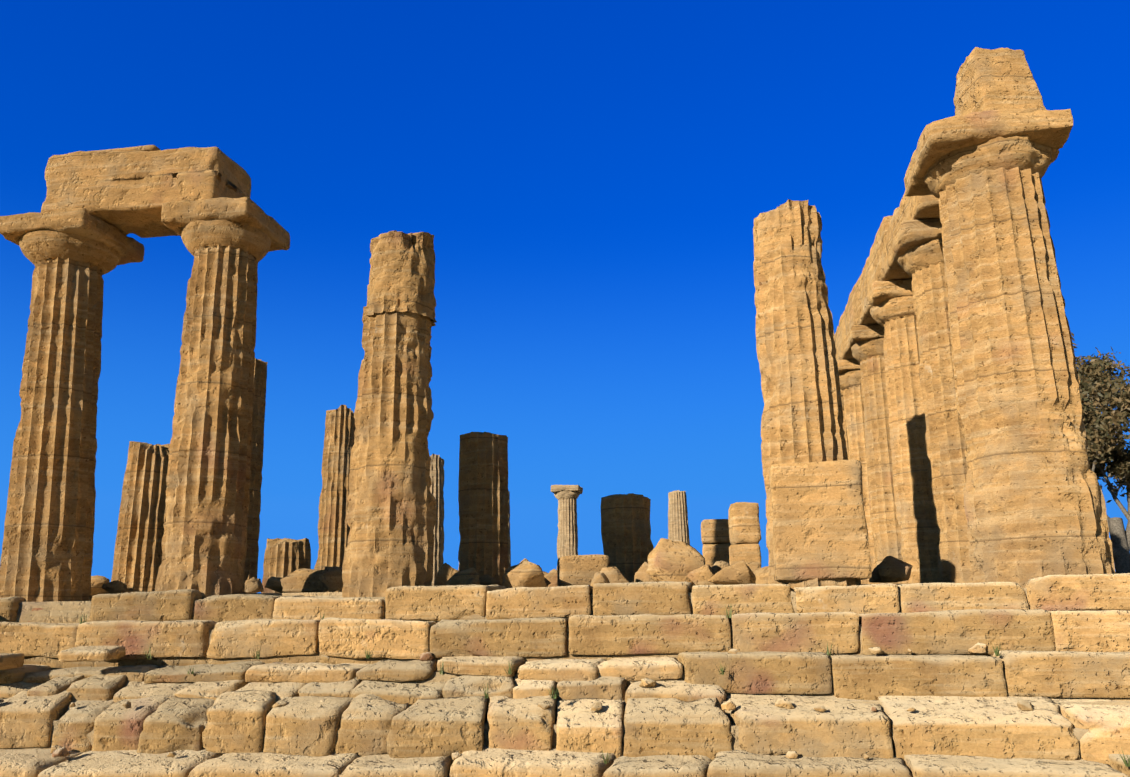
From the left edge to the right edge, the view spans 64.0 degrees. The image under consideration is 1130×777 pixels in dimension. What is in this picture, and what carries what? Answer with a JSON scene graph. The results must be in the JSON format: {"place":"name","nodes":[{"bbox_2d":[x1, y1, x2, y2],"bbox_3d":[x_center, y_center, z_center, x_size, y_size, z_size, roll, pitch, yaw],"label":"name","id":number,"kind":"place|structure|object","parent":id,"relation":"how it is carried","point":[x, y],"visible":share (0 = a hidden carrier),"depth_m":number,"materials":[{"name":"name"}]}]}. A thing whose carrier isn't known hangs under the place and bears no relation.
{"place":"outdoors","nodes":[
{"label":"outdoors","id":0,"kind":"place"},
{"bbox_2d":[89,584,899,600],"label":"stylobate floor","id":1,"kind":"structure","parent":0,"point":[310,594],"depth_m":14.60,"materials":[{"name":"stone"}]},
{"bbox_2d":[90,575,109,595],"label":"rock","id":2,"kind":"object","parent":1,"relation":"on","point":[97,582],"visible":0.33,"depth_m":16.57,"materials":[{"name":"stone"}]},
{"bbox_2d":[101,580,126,593],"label":"rock","id":3,"kind":"object","parent":1,"relation":"on","point":[115,587],"visible":0.98,"depth_m":15.45,"materials":[{"name":"stone"}]},
{"bbox_2d":[109,441,169,593],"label":"column","id":4,"kind":"structure","parent":1,"relation":"on","point":[137,561],"depth_m":17.62,"materials":[{"name":"stone"}]},
{"bbox_2d":[244,577,263,592],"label":"rock","id":5,"kind":"object","parent":1,"relation":"on","point":[253,585],"visible":0.96,"depth_m":15.94,"materials":[{"name":"stone"}]},
{"bbox_2d":[244,358,267,592],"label":"column","id":6,"kind":"structure","parent":1,"relation":"on","point":[256,467],"depth_m":21.17,"materials":[{"name":"stone"}]},
{"bbox_2d":[265,576,287,592],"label":"rock","id":7,"kind":"object","parent":1,"relation":"on","point":[273,583],"visible":0.67,"depth_m":17.84,"materials":[{"name":"stone"}]},
{"bbox_2d":[261,538,310,592],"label":"column","id":8,"kind":"structure","parent":1,"relation":"on","point":[284,557],"depth_m":23.41,"materials":[{"name":"stone"}]},
{"bbox_2d":[280,568,327,592],"bbox_3d":[-4.653,3.553,16.696,1.061,0.485,0.690,-3,-14,9],"label":"rock","id":9,"kind":"object","parent":1,"relation":"on","point":[302,580],"visible":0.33,"depth_m":16.45,"materials":[{"name":"stone"}]},
{"bbox_2d":[319,566,342,591],"bbox_3d":[-3.961,3.355,15.899,0.546,0.438,0.616,-3,-14,9],"label":"rock","id":10,"kind":"object","parent":1,"relation":"on","point":[330,578],"visible":0.6,"depth_m":15.64,"materials":[{"name":"stone"}]},
{"bbox_2d":[314,405,355,591],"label":"column","id":11,"kind":"structure","parent":1,"relation":"on","point":[333,526],"depth_m":26.95,"materials":[{"name":"stone"}]},
{"bbox_2d":[430,453,443,585],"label":"column","id":12,"kind":"structure","parent":1,"relation":"on","point":[437,475],"depth_m":36.10,"materials":[{"name":"beige stone"}]},
{"bbox_2d":[434,563,459,585],"bbox_3d":[-2.273,3.715,17.689,0.498,0.594,0.479,-3,-14,9],"label":"rock","id":13,"kind":"object","parent":1,"relation":"on","point":[446,572],"visible":0.52,"depth_m":17.51,"materials":[{"name":"stone"}]},
{"bbox_2d":[446,568,478,584],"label":"rock","id":14,"kind":"object","parent":1,"relation":"on","point":[461,577],"visible":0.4,"depth_m":15.39,"materials":[{"name":"stone"}]},
{"bbox_2d":[466,578,479,584],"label":"rock","id":15,"kind":"object","parent":1,"relation":"on","point":[471,581],"visible":0.58,"depth_m":14.63,"materials":[{"name":"stone"}]},
{"bbox_2d":[458,432,507,585],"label":"column","id":16,"kind":"structure","parent":1,"relation":"on","point":[483,497],"depth_m":19.04,"materials":[{"name":"stone"}]},
{"bbox_2d":[479,574,499,584],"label":"rock","id":17,"kind":"object","parent":1,"relation":"on","point":[485,579],"visible":0.5,"depth_m":15.56,"materials":[{"name":"stone"}]},
{"bbox_2d":[507,491,510,568],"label":"column","id":18,"kind":"structure","parent":1,"relation":"on","point":[509,553],"depth_m":48.12,"materials":[{"name":"brown stone"}]},
{"bbox_2d":[502,560,546,587],"bbox_3d":[-0.645,3.093,15.038,0.741,0.498,0.671,-10,-17,35],"label":"rock","id":19,"kind":"object","parent":1,"relation":"on","point":[525,573],"visible":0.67,"depth_m":14.83,"materials":[{"name":"stone"}]},
{"bbox_2d":[520,558,550,586],"bbox_3d":[-0.642,3.550,17.173,0.577,0.636,0.711,-8,-15,26],"label":"rock","id":20,"kind":"object","parent":1,"relation":"on","point":[547,582],"visible":0.08,"depth_m":17.17,"materials":[{"name":"stone"}]},
{"bbox_2d":[544,569,557,586],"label":"rock","id":21,"kind":"object","parent":1,"relation":"on","point":[551,576],"visible":0.21,"depth_m":19.60,"materials":[{"name":"stone"}]},
{"bbox_2d":[551,485,582,557],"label":"column","id":22,"kind":"structure","parent":1,"relation":"on","point":[566,496],"depth_m":50.59,"materials":[{"name":"beige stone"}]},
{"bbox_2d":[557,554,608,585],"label":"block","id":23,"kind":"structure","parent":1,"relation":"on","point":[577,570],"depth_m":15.62,"materials":[{"name":"stone"}]},
{"bbox_2d":[590,572,608,586],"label":"rock","id":24,"kind":"object","parent":1,"relation":"on","point":[599,578],"visible":0.58,"depth_m":14.62,"materials":[{"name":"stone"}]},
{"bbox_2d":[600,566,628,582],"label":"rock","id":25,"kind":"object","parent":1,"relation":"on","point":[613,574],"visible":0.4,"depth_m":14.74,"materials":[{"name":"stone"}]},
{"bbox_2d":[601,493,653,582],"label":"column","id":26,"kind":"structure","parent":1,"relation":"on","point":[628,547],"depth_m":18.36,"materials":[{"name":"stone"}]},
{"bbox_2d":[634,562,652,581],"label":"rock","id":27,"kind":"object","parent":1,"relation":"on","point":[641,575],"visible":0.46,"depth_m":16.99,"materials":[{"name":"stone"}]},
{"bbox_2d":[646,538,704,584],"bbox_3d":[1.819,2.977,15.378,0.884,0.879,1.086,3,-14,-16],"label":"rock","id":28,"kind":"object","parent":1,"relation":"on","point":[674,561],"visible":0.75,"depth_m":15.10,"materials":[{"name":"stone"}]},
{"bbox_2d":[668,490,689,544],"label":"column","id":29,"kind":"structure","parent":1,"relation":"on","point":[678,528],"depth_m":49.67,"materials":[{"name":"beige stone"}]},
{"bbox_2d":[687,564,714,584],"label":"rock","id":30,"kind":"object","parent":1,"relation":"on","point":[703,574],"visible":0.9,"depth_m":14.80,"materials":[{"name":"stone"}]},
{"bbox_2d":[711,561,729,584],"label":"rock","id":31,"kind":"object","parent":1,"relation":"on","point":[717,566],"visible":0.29,"depth_m":16.22,"materials":[{"name":"stone"}]},
{"bbox_2d":[708,560,755,584],"bbox_3d":[2.646,2.939,14.373,0.758,0.404,0.550,-3,-14,9],"label":"rock","id":32,"kind":"object","parent":1,"relation":"on","point":[740,572],"visible":0.96,"depth_m":14.17,"materials":[{"name":"stone"}]},
{"bbox_2d":[754,566,768,583],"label":"stone block","id":33,"kind":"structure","parent":1,"relation":"on","point":[761,574],"depth_m":16.73,"materials":[{"name":"stone"}]},
{"bbox_2d":[840,389,848,456],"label":"column","id":34,"kind":"structure","parent":1,"relation":"on","point":[845,435],"depth_m":27.91,"materials":[{"name":"stone"}]},
{"bbox_2d":[837,359,875,583],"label":"column","id":35,"kind":"structure","parent":1,"relation":"on","point":[850,378],"depth_m":25.00,"materials":[{"name":"stone"}]},
{"bbox_2d":[834,311,854,359],"bbox_3d":[8.404,-1.289,25.787,1.269,1.215,2.937,-3,-14,9],"label":"architrave","id":36,"kind":"object","parent":35,"relation":"on","point":[840,336],"visible":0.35,"depth_m":25.21,"materials":[{"name":"stone"}]},
{"bbox_2d":[844,323,902,583],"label":"column","id":37,"kind":"structure","parent":1,"relation":"on","point":[863,345],"depth_m":21.84,"materials":[{"name":"stone"}]},
{"bbox_2d":[845,271,876,335],"bbox_3d":[7.920,-1.983,22.858,1.268,1.221,3.173,-3,-14,9],"label":"architrave","id":38,"kind":"object","parent":37,"relation":"on","point":[854,315],"visible":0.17,"depth_m":22.39,"materials":[{"name":"stone"}]},
{"bbox_2d":[869,564,895,582],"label":"rock","id":39,"kind":"object","parent":1,"relation":"on","point":[875,578],"visible":0.33,"depth_m":13.75,"materials":[{"name":"stone"}]},
{"bbox_2d":[877,556,912,582],"bbox_3d":[4.907,2.687,13.446,0.465,0.394,0.479,-8,-16,29],"label":"rock","id":40,"kind":"object","parent":1,"relation":"on","point":[891,569],"visible":1,"depth_m":13.30,"materials":[{"name":"stone"}]},
{"bbox_2d":[863,279,939,583],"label":"column","id":41,"kind":"structure","parent":1,"relation":"on","point":[888,306],"depth_m":18.75,"materials":[{"name":"stone"}]},
{"bbox_2d":[863,215,911,298],"bbox_3d":[7.437,-2.716,19.933,1.272,1.209,3.014,-3,-14,9],"label":"architrave","id":42,"kind":"object","parent":41,"relation":"on","point":[875,268],"visible":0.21,"depth_m":19.26,"materials":[{"name":"stone"}]},
{"bbox_2d":[887,219,973,582],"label":"column","id":43,"kind":"structure","parent":1,"relation":"on","point":[915,252],"depth_m":15.84,"materials":[{"name":"stone"}]},
{"bbox_2d":[886,190,939,252],"bbox_3d":[6.965,-3.244,17.028,1.263,0.926,3.066,-3,-14,9],"label":"architrave","id":44,"kind":"object","parent":43,"relation":"on","point":[925,207],"visible":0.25,"depth_m":16.20,"materials":[{"name":"stone"}]},
{"bbox_2d":[0,0,1129,592],"label":"sky","id":45,"kind":"structure","parent":0,"point":[590,180],"materials":[{"name":"blue"}]},
{"bbox_2d":[701,519,729,543],"bbox_3d":[3.802,3.618,22.836,0.733,0.630,0.824,-3,-14,9],"label":"drum","id":46,"kind":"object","parent":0,"point":[714,531],"depth_m":22.46,"materials":[{"name":"stone"}]},
{"bbox_2d":[702,543,731,566],"bbox_3d":[3.851,4.499,22.626,0.789,1.244,0.839,-3,-14,9],"label":"drum","id":47,"kind":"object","parent":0,"point":[712,554],"depth_m":22.33,"materials":[{"name":"stone"}]},
{"bbox_2d":[728,502,760,544],"bbox_3d":[3.749,2.839,18.863,0.589,0.874,0.882,-1,-14,3],"label":"drum","id":48,"kind":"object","parent":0,"point":[743,523],"depth_m":18.48,"materials":[{"name":"stone"}]},
{"bbox_2d":[729,544,760,572],"bbox_3d":[3.716,3.694,18.660,0.657,0.916,0.937,-3,-14,9],"label":"drum","id":49,"kind":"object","parent":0,"point":[749,555],"depth_m":18.28,"materials":[{"name":"stone"}]},
{"bbox_2d":[1071,332,1129,573],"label":"tree","id":50,"kind":"object","parent":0,"point":[1117,399],"depth_m":30.18,"materials":[{"name":"green plant"}]},
{"label":"ground","id":51,"kind":"structure","parent":0,"visible":0},
{"bbox_2d":[0,573,1129,776],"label":"stone steps","id":52,"kind":"structure","parent":51,"relation":"on","point":[394,706],"depth_m":11.29,"materials":[{"name":"stone"}]},
{"bbox_2d":[0,653,23,669],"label":"loose slab","id":53,"kind":"object","parent":52,"relation":"on","point":[11,660],"depth_m":12.46,"materials":[{"name":"stone"}]},
{"bbox_2d":[0,208,143,601],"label":"column","id":54,"kind":"structure","parent":52,"relation":"on","point":[73,255],"depth_m":15.01,"materials":[{"name":"stone"}]},
{"bbox_2d":[58,646,125,661],"bbox_3d":[-6.486,3.639,12.404,0.708,0.200,0.501,-1,-14,3],"label":"loose slab","id":55,"kind":"object","parent":52,"relation":"on","point":[90,653],"depth_m":12.20,"materials":[{"name":"stone"}]},
{"bbox_2d":[155,197,289,598],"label":"column","id":56,"kind":"structure","parent":52,"relation":"on","point":[230,243],"depth_m":14.57,"materials":[{"name":"stone"}]},
{"bbox_2d":[41,147,250,237],"bbox_3d":[-7.409,-3.493,16.110,3.311,1.305,1.271,-3,-14,9],"label":"architrave","id":57,"kind":"object","parent":56,"relation":"on","point":[125,193],"visible":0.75,"depth_m":15.56,"materials":[{"name":"stone"}]},
{"bbox_2d":[87,145,159,153],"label":"stone slab","id":58,"kind":"structure","parent":57,"relation":"attached to","point":[148,148],"depth_m":16.00,"materials":[{"name":"beige stone"}]},
{"bbox_2d":[342,299,435,596],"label":"column","id":59,"kind":"structure","parent":52,"relation":"on","point":[391,515],"depth_m":13.73,"materials":[{"name":"stone"}]},
{"bbox_2d":[367,230,436,326],"bbox_3d":[-2.680,-1.819,14.889,1.161,1.527,1.202,-3,-14,9],"label":"column drum","id":60,"kind":"object","parent":59,"relation":"attached to","point":[402,268],"visible":0.92,"depth_m":14.48,"materials":[{"name":"beige stone"}]},
{"bbox_2d":[50,642,1032,759],"bbox_3d":[-2.055,3.970,10.954,15.078,1.560,2.552,-3,-14,9],"label":"debris","id":61,"kind":"object","parent":52,"relation":"on","point":[728,705],"visible":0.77,"depth_m":11.03,"materials":[{"name":"stone"}]},
{"bbox_2d":[79,603,1129,766],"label":"weeds","id":62,"kind":"object","parent":52,"relation":"on","point":[1126,763],"visible":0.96,"depth_m":11.48,"materials":[{"name":"green plant"}]},
{"bbox_2d":[753,199,860,590],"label":"column","id":63,"kind":"structure","parent":52,"relation":"on","point":[802,421],"depth_m":13.19,"materials":[{"name":"stone"}]},
{"bbox_2d":[769,460,871,580],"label":"stone block","id":64,"kind":"structure","parent":63,"relation":"attached to","point":[820,530],"depth_m":12.35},
{"bbox_2d":[904,109,1114,587],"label":"column","id":65,"kind":"structure","parent":52,"relation":"on","point":[1034,504],"depth_m":12.62,"materials":[{"name":"stone"}]},
{"bbox_2d":[953,47,1045,115],"bbox_3d":[6.631,-4.441,13.882,1.027,1.356,1.040,-1,-14,-1],"label":"top block","id":66,"kind":"object","parent":65,"relation":"on","point":[994,79],"visible":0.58,"depth_m":13.48,"materials":[{"name":"stone"}]}
]}

